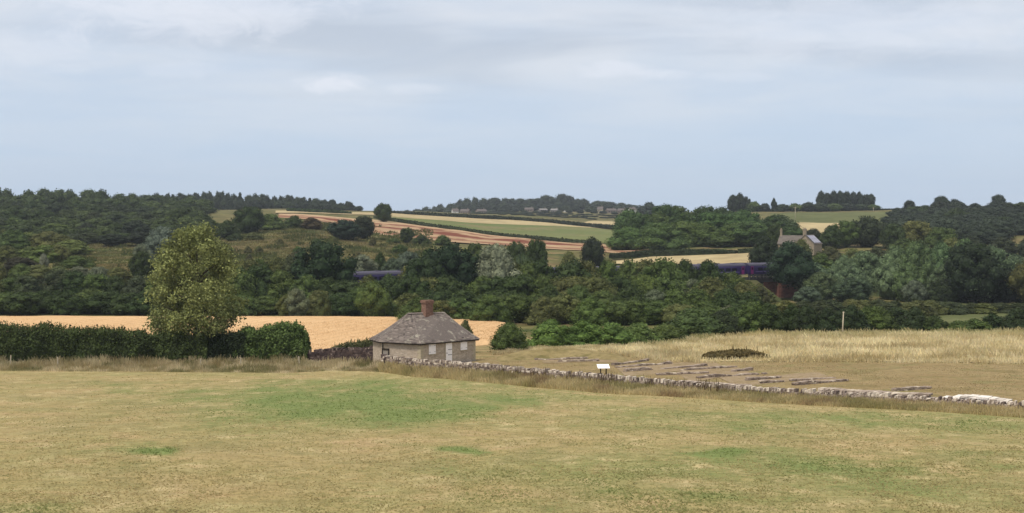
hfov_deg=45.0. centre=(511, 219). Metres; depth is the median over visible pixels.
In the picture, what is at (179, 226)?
tree
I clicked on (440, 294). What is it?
tree
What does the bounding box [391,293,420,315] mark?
tree
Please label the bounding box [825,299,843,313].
bush
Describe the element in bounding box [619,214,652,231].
tree
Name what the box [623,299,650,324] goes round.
tree
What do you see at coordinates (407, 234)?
tree
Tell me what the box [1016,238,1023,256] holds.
tree
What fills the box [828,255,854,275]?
tree
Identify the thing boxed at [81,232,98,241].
tree
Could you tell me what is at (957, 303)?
bush
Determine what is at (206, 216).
tree
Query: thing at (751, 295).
tree
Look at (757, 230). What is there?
tree
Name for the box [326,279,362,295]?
tree
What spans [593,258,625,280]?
tree
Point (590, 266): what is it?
tree
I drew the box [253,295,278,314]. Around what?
tree
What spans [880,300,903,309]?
bush
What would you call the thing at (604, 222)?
pale barley field
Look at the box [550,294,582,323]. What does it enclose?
tree
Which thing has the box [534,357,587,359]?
ruin wall
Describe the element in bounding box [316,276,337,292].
tree
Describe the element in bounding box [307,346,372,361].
dry stone wall
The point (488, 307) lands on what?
tree
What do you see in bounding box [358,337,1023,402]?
villa lawn
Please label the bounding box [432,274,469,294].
tree
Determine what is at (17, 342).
hedge
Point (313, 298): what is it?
tree
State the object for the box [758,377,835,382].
ruin wall
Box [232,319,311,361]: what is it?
hedge
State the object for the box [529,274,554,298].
tree
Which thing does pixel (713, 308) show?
tree
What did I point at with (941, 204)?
tree
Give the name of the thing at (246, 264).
bush
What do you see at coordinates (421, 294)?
tree
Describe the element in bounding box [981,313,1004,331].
bush
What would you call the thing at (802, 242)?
bush
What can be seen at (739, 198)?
tree
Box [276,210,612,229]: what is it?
pale stubble field
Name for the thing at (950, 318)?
river meadow
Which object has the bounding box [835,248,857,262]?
bush
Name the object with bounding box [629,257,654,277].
tree
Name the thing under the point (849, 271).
tree
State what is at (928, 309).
bush
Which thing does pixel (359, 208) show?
bush
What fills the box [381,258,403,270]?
tree
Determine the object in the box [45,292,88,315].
tree
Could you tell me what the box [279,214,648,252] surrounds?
red stubble field
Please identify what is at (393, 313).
tree
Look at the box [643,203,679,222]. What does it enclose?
tree
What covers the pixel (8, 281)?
tree
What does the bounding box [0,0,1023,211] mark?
sky
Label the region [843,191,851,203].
tree
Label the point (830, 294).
tree
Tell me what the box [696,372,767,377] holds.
ruin wall
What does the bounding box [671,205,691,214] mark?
tree
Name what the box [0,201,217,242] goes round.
hillside undergrowth
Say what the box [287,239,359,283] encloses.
tree
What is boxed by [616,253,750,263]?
straw field
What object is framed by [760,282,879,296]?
railway embankment
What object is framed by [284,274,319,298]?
tree
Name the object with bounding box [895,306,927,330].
bush
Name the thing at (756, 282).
railway embankment
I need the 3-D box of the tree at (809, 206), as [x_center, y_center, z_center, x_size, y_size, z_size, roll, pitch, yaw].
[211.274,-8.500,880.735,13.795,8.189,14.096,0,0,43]
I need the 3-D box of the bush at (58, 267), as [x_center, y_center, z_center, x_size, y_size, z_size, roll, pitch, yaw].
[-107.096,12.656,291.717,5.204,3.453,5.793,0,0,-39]
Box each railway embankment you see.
[745,280,781,301]
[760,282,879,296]
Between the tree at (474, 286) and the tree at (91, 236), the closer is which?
the tree at (474, 286)
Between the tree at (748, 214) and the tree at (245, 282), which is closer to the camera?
the tree at (245, 282)
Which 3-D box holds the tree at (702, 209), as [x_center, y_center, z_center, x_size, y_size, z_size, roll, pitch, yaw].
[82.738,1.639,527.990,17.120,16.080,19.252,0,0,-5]
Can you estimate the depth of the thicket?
131.01 m
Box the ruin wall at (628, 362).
[611,358,649,364]
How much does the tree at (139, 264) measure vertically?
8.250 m
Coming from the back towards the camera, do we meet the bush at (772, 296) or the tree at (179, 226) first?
the tree at (179, 226)
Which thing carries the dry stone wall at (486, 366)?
on the ground at (554, 258)
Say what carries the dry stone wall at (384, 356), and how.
on the ground at (554, 258)
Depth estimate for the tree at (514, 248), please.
343.13 m
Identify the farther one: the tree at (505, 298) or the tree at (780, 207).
the tree at (780, 207)
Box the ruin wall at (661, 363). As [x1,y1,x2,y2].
[614,361,672,367]
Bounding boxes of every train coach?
[353,270,402,281]
[677,263,745,277]
[744,262,768,277]
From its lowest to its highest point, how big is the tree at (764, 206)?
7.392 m
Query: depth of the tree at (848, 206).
876.81 m
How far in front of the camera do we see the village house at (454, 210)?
1327.26 m
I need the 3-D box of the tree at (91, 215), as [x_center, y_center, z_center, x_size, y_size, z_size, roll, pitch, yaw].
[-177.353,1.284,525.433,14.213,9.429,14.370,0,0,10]
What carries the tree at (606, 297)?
on the ground at (554, 258)
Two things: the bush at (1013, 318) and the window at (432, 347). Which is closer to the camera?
the window at (432, 347)
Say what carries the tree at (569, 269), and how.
on the ground at (554, 258)
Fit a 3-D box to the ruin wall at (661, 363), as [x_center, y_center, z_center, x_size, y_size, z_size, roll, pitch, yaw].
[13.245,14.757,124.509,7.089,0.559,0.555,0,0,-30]
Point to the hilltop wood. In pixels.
(42, 196)
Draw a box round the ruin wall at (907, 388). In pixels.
[891,386,931,390]
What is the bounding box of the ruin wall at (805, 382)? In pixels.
[791,379,848,385]
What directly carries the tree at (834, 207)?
on the ground at (554, 258)
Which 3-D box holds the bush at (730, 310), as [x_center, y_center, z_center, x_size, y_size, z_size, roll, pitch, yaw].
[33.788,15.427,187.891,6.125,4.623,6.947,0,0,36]
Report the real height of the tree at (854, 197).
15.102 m
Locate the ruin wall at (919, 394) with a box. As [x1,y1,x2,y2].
[818,387,932,398]
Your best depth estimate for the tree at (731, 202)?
887.62 m
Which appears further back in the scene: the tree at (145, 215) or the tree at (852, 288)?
the tree at (145, 215)
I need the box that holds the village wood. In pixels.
[405,194,640,219]
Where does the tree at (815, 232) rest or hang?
on the ground at (554, 258)
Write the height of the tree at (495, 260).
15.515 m
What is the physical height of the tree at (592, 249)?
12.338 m
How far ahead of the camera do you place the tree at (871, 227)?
435.83 m
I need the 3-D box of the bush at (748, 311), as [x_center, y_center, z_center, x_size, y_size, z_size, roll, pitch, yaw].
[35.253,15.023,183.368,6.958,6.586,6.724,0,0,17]
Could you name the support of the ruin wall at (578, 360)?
on the villa lawn at (944, 379)
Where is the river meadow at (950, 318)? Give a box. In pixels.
[886,302,1022,322]
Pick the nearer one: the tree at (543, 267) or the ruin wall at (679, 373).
the ruin wall at (679, 373)
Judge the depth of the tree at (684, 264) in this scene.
265.78 m
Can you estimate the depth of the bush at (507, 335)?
146.47 m
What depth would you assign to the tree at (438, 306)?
211.55 m
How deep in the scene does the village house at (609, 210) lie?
1326.84 m
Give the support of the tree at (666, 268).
on the ground at (554, 258)
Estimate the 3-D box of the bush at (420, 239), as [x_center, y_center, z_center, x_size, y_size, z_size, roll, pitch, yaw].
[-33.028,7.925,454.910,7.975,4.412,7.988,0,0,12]
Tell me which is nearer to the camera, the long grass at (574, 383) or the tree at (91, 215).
the long grass at (574, 383)
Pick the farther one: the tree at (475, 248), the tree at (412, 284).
the tree at (475, 248)
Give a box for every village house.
[451,207,458,212]
[459,208,470,212]
[475,208,486,212]
[524,207,533,211]
[605,207,616,212]
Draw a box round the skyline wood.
[153,191,356,210]
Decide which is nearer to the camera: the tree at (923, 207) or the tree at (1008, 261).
the tree at (1008, 261)
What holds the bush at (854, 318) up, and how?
on the ground at (554, 258)
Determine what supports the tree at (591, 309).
on the ground at (554, 258)
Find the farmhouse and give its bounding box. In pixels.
[777,228,822,254]
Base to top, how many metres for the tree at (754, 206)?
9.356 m
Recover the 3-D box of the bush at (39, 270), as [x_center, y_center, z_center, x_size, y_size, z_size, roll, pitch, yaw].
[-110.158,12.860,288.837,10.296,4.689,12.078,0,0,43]
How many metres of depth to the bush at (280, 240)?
414.92 m
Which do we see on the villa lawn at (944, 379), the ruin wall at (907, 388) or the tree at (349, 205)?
the ruin wall at (907, 388)
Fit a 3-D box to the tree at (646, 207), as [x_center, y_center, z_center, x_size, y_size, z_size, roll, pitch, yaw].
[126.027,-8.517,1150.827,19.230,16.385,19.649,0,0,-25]
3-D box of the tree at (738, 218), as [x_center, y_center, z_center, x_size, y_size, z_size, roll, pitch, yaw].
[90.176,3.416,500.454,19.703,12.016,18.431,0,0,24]
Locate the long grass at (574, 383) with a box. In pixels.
[377,360,1023,417]
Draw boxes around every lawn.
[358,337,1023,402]
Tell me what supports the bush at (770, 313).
on the ground at (554, 258)
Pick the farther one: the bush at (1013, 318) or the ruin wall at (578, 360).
the bush at (1013, 318)
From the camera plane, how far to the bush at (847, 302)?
240.12 m
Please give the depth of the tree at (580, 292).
229.58 m
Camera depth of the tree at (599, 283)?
241.07 m
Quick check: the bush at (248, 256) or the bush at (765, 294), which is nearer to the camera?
the bush at (765, 294)
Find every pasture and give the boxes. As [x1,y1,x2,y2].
[0,371,1023,512]
[770,212,889,223]
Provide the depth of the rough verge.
130.06 m
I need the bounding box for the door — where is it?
[446,343,451,360]
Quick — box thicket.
[700,345,771,359]
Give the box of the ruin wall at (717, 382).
[678,380,750,385]
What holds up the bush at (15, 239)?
on the ground at (554, 258)
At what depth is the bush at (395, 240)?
453.67 m
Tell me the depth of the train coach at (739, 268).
316.05 m
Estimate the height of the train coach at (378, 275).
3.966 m
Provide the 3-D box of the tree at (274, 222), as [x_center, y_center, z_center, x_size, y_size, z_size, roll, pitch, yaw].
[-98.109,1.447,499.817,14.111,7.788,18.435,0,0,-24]
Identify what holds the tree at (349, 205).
on the ground at (554, 258)
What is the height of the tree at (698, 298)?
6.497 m
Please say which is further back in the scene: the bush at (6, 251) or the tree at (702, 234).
the tree at (702, 234)
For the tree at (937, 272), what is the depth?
308.89 m
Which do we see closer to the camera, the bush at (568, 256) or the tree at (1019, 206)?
the bush at (568, 256)
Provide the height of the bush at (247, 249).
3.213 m
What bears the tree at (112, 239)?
on the ground at (554, 258)
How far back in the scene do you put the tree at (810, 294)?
296.23 m
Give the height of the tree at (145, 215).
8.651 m
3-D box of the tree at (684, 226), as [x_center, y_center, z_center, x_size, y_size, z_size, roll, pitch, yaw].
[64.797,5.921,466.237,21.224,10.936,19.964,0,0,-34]
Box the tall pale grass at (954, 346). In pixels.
[490,326,1023,364]
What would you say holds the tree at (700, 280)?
on the ground at (554, 258)
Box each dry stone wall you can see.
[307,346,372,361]
[381,354,388,363]
[381,355,1023,408]
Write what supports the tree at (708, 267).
on the ground at (554, 258)
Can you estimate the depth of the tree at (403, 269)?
260.07 m
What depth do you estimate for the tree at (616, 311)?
205.34 m
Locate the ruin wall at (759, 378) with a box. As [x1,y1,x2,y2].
[745,376,781,380]
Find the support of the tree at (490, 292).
on the ground at (554, 258)
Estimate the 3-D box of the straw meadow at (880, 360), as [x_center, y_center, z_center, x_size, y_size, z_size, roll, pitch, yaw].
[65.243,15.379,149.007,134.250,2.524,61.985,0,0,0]
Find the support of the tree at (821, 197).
on the ground at (554, 258)
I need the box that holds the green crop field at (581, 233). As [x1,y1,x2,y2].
[390,216,614,242]
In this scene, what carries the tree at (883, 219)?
on the ground at (554, 258)
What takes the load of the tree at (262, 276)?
on the ground at (554, 258)
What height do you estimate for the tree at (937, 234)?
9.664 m
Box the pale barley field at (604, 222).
[584,221,614,224]
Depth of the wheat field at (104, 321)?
200.15 m
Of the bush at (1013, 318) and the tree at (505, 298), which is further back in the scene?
the tree at (505, 298)
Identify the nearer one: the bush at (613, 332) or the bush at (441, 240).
the bush at (613, 332)
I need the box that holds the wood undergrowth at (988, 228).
[885,206,1023,244]
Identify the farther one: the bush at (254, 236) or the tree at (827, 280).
the bush at (254, 236)
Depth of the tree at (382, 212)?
617.77 m
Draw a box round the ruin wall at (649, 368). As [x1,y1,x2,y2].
[623,363,707,371]
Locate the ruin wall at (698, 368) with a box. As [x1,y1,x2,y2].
[682,366,736,370]
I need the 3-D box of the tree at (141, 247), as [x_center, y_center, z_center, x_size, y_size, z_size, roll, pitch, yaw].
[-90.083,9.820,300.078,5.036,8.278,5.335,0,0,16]
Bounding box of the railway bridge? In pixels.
[739,275,797,297]
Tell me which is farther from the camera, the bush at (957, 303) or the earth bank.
the bush at (957, 303)
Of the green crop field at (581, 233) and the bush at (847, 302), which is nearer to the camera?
the bush at (847, 302)
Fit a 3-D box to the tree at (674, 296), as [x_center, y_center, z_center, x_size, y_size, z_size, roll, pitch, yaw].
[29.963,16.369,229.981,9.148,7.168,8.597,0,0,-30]
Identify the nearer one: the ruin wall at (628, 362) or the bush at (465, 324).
the ruin wall at (628, 362)
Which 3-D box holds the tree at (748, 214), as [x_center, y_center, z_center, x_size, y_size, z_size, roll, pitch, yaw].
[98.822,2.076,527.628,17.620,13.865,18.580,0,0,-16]
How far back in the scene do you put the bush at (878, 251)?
370.44 m
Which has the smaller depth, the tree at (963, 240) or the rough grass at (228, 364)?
the rough grass at (228, 364)
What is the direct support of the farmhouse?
on the ground at (554, 258)
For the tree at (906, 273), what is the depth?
306.54 m
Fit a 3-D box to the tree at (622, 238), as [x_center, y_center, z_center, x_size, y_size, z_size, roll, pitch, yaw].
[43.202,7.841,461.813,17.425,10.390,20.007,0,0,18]
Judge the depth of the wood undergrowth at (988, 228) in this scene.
547.72 m
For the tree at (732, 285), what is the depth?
247.41 m
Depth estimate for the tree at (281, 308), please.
226.25 m
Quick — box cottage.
[369,300,479,362]
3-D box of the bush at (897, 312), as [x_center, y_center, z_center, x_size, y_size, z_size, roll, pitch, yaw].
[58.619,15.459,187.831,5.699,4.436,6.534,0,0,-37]
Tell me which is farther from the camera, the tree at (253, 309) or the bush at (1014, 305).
the bush at (1014, 305)
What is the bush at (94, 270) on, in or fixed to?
on the ground at (554, 258)
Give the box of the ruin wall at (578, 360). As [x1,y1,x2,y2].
[557,359,598,361]
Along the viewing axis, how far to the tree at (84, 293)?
235.56 m
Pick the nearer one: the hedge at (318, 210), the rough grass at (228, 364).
the rough grass at (228, 364)
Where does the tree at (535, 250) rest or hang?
on the ground at (554, 258)
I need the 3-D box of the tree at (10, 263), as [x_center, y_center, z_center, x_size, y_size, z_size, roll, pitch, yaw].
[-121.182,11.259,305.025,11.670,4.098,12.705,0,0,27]
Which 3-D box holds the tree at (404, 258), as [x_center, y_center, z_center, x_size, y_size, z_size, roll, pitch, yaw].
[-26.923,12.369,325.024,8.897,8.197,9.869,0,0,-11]
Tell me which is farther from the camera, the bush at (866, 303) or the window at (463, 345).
the bush at (866, 303)
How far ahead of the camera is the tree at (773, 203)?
878.66 m
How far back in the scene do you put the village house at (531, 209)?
1326.22 m
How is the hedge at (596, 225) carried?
on the ground at (554, 258)
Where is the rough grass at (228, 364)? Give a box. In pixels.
[0,353,390,372]
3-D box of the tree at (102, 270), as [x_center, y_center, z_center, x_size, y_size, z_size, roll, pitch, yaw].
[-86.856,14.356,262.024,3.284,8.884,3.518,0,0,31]
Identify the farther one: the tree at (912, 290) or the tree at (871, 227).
the tree at (871, 227)
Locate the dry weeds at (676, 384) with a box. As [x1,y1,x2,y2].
[393,358,729,391]
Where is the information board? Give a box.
[597,364,609,373]
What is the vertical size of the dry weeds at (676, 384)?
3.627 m
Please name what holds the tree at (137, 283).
on the ground at (554, 258)
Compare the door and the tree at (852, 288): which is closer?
the door
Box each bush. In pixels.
[0,229,32,249]
[0,245,18,263]
[0,262,9,280]
[6,263,33,278]
[12,246,35,259]
[21,231,62,248]
[21,244,72,262]
[21,264,52,281]
[24,232,33,240]
[48,244,70,262]
[51,266,69,271]
[52,239,94,254]
[58,255,96,268]
[60,235,72,240]
[69,266,88,273]
[85,267,108,274]
[106,267,133,282]
[226,234,242,240]
[238,259,267,270]
[242,232,263,239]
[243,246,251,252]
[245,254,252,260]
[254,258,272,272]
[255,246,263,254]
[268,255,282,273]
[275,238,283,243]
[280,255,295,277]
[284,215,302,227]
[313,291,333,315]
[353,206,363,210]
[353,251,361,257]
[369,237,375,245]
[387,238,399,242]
[412,235,431,244]
[434,235,452,245]
[461,319,475,341]
[487,321,529,351]
[525,319,570,346]
[558,251,578,265]
[564,319,606,345]
[597,322,637,344]
[624,322,664,342]
[651,323,685,340]
[665,307,725,336]
[709,310,744,335]
[721,306,740,314]
[731,299,771,332]
[755,302,790,332]
[756,286,771,303]
[767,291,775,302]
[773,300,799,311]
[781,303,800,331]
[791,305,818,331]
[794,300,811,307]
[795,238,812,255]
[811,300,835,315]
[812,253,833,272]
[813,246,842,264]
[816,308,841,331]
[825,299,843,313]
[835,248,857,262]
[836,304,872,332]
[840,298,863,310]
[859,299,870,307]
[860,306,890,330]
[866,246,888,258]
[868,299,885,306]
[872,305,900,331]
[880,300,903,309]
[887,306,906,327]
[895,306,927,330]
[899,300,939,315]
[921,315,948,330]
[923,300,949,314]
[940,301,967,314]
[944,320,974,331]
[954,302,968,313]
[963,302,978,313]
[963,318,994,330]
[971,303,997,313]
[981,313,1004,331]
[989,302,1012,313]
[999,308,1023,329]
[1008,303,1023,309]
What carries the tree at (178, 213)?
on the ground at (554, 258)
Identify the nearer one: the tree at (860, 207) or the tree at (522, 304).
the tree at (522, 304)
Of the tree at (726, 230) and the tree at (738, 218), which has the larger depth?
the tree at (738, 218)
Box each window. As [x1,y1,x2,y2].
[428,344,435,354]
[460,338,467,350]
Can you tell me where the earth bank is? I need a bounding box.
[497,348,627,361]
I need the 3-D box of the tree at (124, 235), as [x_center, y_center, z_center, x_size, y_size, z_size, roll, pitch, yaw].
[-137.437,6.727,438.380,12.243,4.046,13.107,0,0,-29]
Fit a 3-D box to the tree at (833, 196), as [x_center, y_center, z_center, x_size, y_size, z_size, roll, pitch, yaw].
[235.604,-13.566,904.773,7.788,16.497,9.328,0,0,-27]
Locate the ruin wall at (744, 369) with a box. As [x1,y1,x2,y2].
[730,367,753,371]
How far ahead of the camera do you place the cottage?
132.98 m
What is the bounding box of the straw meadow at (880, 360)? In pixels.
[638,337,1023,362]
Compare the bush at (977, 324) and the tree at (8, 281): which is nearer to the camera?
the bush at (977, 324)
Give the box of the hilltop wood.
[0,187,219,213]
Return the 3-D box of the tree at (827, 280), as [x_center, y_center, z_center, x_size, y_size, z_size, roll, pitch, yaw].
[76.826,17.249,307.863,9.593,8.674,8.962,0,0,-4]
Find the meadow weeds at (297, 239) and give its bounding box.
[52,222,433,274]
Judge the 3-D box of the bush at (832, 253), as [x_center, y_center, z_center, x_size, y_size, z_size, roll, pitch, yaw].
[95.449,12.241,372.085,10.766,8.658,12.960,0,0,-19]
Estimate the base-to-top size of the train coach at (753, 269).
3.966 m
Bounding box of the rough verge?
[8,366,923,410]
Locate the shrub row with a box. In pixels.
[331,335,372,347]
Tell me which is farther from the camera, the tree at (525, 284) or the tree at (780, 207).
the tree at (780, 207)
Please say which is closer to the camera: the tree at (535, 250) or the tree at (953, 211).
the tree at (535, 250)
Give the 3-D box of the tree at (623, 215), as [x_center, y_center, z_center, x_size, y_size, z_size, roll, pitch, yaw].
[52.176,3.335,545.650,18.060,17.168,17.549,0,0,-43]
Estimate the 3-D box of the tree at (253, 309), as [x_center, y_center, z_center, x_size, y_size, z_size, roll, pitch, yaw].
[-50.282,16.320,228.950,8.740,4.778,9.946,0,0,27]
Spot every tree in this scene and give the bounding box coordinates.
[0,275,24,293]
[0,281,4,292]
[0,291,10,313]
[0,291,50,315]
[1,208,30,219]
[2,257,39,270]
[4,217,27,228]
[10,274,42,293]
[23,219,49,227]
[35,289,56,313]
[39,253,49,265]
[40,222,68,228]
[40,268,68,292]
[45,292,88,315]
[50,270,86,295]
[66,233,91,245]
[73,287,104,312]
[74,272,107,294]
[75,223,96,229]
[77,291,118,313]
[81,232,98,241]
[83,211,107,219]
[94,234,127,245]
[96,292,137,314]
[97,267,108,277]
[101,275,125,294]
[106,213,130,224]
[118,233,130,241]
[120,219,150,233]
[120,275,156,293]
[123,232,149,244]
[125,212,160,221]
[125,290,160,315]
[127,250,155,277]
[132,243,152,258]
[137,220,249,337]
[143,225,186,263]
[144,275,174,294]
[149,223,176,231]
[167,206,200,221]
[175,224,190,228]
[198,214,216,229]
[214,220,242,238]
[220,294,266,315]
[223,266,258,298]
[224,289,247,302]
[231,206,267,232]
[247,263,275,296]
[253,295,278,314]
[255,255,286,264]
[260,213,288,230]
[265,269,295,300]
[273,294,287,315]
[283,288,310,315]
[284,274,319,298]
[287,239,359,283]
[299,217,323,229]
[304,289,329,315]
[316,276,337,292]
[324,219,362,239]
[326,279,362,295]
[328,292,359,315]
[344,202,353,210]
[347,285,364,316]
[353,216,375,238]
[354,254,379,270]
[354,282,392,316]
[358,274,374,285]
[360,280,381,289]
[363,297,398,316]
[373,202,392,221]
[373,275,402,300]
[374,252,385,270]
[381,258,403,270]
[390,274,434,299]
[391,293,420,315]
[392,244,407,252]
[395,296,425,319]
[396,251,418,267]
[396,265,407,279]
[400,227,415,242]
[403,253,446,281]
[416,289,430,299]
[420,276,438,293]
[423,242,480,285]
[425,289,451,302]
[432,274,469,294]
[433,300,458,315]
[442,297,473,318]
[446,289,481,305]
[464,241,482,258]
[465,275,491,296]
[466,294,514,323]
[473,243,522,279]
[476,290,501,296]
[479,275,518,293]
[492,293,514,320]
[505,274,537,295]
[506,240,525,261]
[507,292,534,322]
[510,259,521,270]
[516,253,528,264]
[518,259,543,280]
[523,295,562,325]
[524,238,548,263]
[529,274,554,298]
[532,284,563,300]
[534,259,554,278]
[550,276,596,295]
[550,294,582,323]
[553,259,595,280]
[564,284,591,299]
[566,295,610,325]
[577,273,617,296]
[579,236,605,265]
[580,260,601,276]
[592,290,615,305]
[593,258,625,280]
[604,226,642,249]
[604,299,635,324]
[609,276,633,294]
[610,207,641,233]
[610,285,652,302]
[615,257,639,280]
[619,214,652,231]
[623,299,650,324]
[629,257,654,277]
[630,274,660,293]
[631,221,690,250]
[635,256,693,281]
[637,201,654,216]
[641,299,673,324]
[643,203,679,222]
[645,211,669,222]
[646,289,665,301]
[655,277,688,297]
[659,303,697,323]
[662,289,686,303]
[664,212,697,224]
[670,221,699,235]
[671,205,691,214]
[678,259,699,279]
[679,288,713,307]
[681,278,697,292]
[685,222,723,246]
[685,276,727,299]
[687,277,727,289]
[688,204,721,218]
[690,211,737,228]
[696,259,726,282]
[698,303,719,316]
[710,287,748,307]
[713,206,732,214]
[720,222,748,236]
[723,213,758,222]
[723,271,763,300]
[727,194,738,211]
[728,282,762,298]
[730,222,767,246]
[731,208,762,221]
[733,280,760,300]
[736,192,744,209]
[740,291,766,305]
[742,196,750,209]
[746,201,760,211]
[747,235,777,262]
[759,203,770,211]
[759,216,789,227]
[761,240,818,288]
[765,223,784,248]
[770,198,776,208]
[772,214,803,228]
[774,203,788,211]
[780,226,802,234]
[788,203,803,211]
[791,286,821,303]
[792,261,830,286]
[800,272,837,301]
[801,202,815,211]
[807,228,820,237]
[811,281,832,300]
[814,202,827,211]
[815,190,826,203]
[818,225,844,247]
[824,193,830,203]
[826,203,843,210]
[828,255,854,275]
[829,190,838,203]
[830,277,872,302]
[831,220,862,246]
[833,265,870,284]
[837,190,846,204]
[841,203,856,210]
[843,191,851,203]
[849,250,883,290]
[851,191,857,204]
[851,215,885,247]
[854,204,867,210]
[856,191,863,204]
[862,194,870,207]
[868,204,881,209]
[869,193,875,204]
[869,259,899,299]
[878,221,906,248]
[878,245,908,265]
[879,215,894,222]
[887,237,911,251]
[890,261,924,301]
[898,239,935,289]
[901,280,927,301]
[902,200,914,208]
[903,220,931,245]
[906,206,925,210]
[918,205,928,210]
[922,226,957,249]
[924,264,948,290]
[924,277,964,302]
[928,200,950,208]
[930,240,950,268]
[931,237,958,250]
[932,196,948,203]
[940,241,1011,302]
[943,207,969,216]
[947,199,960,206]
[949,201,970,209]
[956,237,976,246]
[959,235,982,243]
[969,203,983,207]
[969,207,987,211]
[982,203,1005,210]
[986,244,1015,268]
[987,194,1005,204]
[987,236,1019,255]
[987,266,1022,302]
[1000,202,1014,208]
[1004,254,1023,268]
[1004,261,1023,302]
[1012,202,1023,209]
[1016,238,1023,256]
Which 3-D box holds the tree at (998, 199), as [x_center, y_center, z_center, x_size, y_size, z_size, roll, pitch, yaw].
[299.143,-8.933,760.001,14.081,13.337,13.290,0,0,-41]
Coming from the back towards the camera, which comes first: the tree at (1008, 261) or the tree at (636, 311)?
the tree at (1008, 261)
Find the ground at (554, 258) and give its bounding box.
[0,206,1023,336]
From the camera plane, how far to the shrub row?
144.59 m
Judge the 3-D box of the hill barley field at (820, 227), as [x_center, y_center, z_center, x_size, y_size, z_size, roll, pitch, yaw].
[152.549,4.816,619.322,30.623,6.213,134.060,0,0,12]
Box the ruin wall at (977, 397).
[942,394,1012,403]
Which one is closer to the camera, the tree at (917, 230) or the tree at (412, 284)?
the tree at (412, 284)
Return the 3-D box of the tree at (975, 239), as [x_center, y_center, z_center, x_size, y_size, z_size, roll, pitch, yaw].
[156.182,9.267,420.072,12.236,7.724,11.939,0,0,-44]
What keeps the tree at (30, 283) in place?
on the ground at (554, 258)
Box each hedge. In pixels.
[0,319,208,363]
[205,326,244,360]
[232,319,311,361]
[286,208,351,213]
[373,216,599,243]
[391,210,613,228]
[609,248,737,258]
[737,248,753,253]
[743,208,894,211]
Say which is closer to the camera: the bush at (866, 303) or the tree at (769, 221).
the bush at (866, 303)
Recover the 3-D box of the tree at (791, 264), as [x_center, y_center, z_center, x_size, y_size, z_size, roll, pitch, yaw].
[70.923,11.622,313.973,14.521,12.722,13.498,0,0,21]
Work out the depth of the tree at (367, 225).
462.50 m
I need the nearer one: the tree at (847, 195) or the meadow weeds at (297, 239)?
the meadow weeds at (297, 239)
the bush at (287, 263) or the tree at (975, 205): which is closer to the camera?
the bush at (287, 263)
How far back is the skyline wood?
999.15 m
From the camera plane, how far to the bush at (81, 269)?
290.81 m
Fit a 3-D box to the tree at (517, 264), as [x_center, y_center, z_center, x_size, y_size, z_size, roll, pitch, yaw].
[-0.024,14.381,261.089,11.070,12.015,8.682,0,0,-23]
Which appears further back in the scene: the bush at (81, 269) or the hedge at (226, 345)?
the bush at (81, 269)
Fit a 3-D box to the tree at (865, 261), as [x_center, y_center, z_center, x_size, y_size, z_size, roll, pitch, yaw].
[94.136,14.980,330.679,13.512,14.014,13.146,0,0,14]
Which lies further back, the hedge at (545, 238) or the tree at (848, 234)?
the hedge at (545, 238)
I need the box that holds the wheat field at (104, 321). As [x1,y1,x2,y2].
[0,316,504,351]
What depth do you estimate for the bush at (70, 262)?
310.30 m
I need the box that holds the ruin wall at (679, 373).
[655,371,708,374]
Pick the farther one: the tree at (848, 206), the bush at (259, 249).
the tree at (848, 206)
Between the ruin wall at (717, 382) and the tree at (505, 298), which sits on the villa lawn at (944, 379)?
the ruin wall at (717, 382)
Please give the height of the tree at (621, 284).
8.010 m
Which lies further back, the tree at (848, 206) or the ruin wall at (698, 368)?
the tree at (848, 206)
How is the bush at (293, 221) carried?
on the ground at (554, 258)
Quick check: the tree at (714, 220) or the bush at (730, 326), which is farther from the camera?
the tree at (714, 220)
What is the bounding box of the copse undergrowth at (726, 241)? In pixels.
[687,233,785,247]
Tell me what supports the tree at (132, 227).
on the ground at (554, 258)
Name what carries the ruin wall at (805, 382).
on the villa lawn at (944, 379)
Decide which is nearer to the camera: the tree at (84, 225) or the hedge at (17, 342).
the hedge at (17, 342)
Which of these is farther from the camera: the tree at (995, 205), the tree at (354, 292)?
the tree at (995, 205)
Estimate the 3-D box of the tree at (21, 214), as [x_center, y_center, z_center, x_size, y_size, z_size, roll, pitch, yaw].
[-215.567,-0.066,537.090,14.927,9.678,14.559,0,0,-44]
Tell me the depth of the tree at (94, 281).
252.25 m
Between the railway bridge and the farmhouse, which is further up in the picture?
the farmhouse
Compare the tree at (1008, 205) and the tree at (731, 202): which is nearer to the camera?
the tree at (1008, 205)
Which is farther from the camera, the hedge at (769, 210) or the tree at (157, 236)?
the hedge at (769, 210)
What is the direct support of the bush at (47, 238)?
on the ground at (554, 258)
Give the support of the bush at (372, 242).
on the ground at (554, 258)
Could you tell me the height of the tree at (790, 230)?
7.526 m
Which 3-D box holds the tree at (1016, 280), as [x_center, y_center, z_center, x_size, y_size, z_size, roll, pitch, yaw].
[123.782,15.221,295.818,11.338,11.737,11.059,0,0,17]
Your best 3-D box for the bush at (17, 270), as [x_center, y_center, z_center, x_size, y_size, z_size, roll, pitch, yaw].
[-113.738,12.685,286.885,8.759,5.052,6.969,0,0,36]
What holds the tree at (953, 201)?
on the ground at (554, 258)
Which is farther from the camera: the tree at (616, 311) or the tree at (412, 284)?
the tree at (412, 284)
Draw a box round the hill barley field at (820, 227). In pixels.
[796,222,839,232]
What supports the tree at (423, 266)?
on the ground at (554, 258)

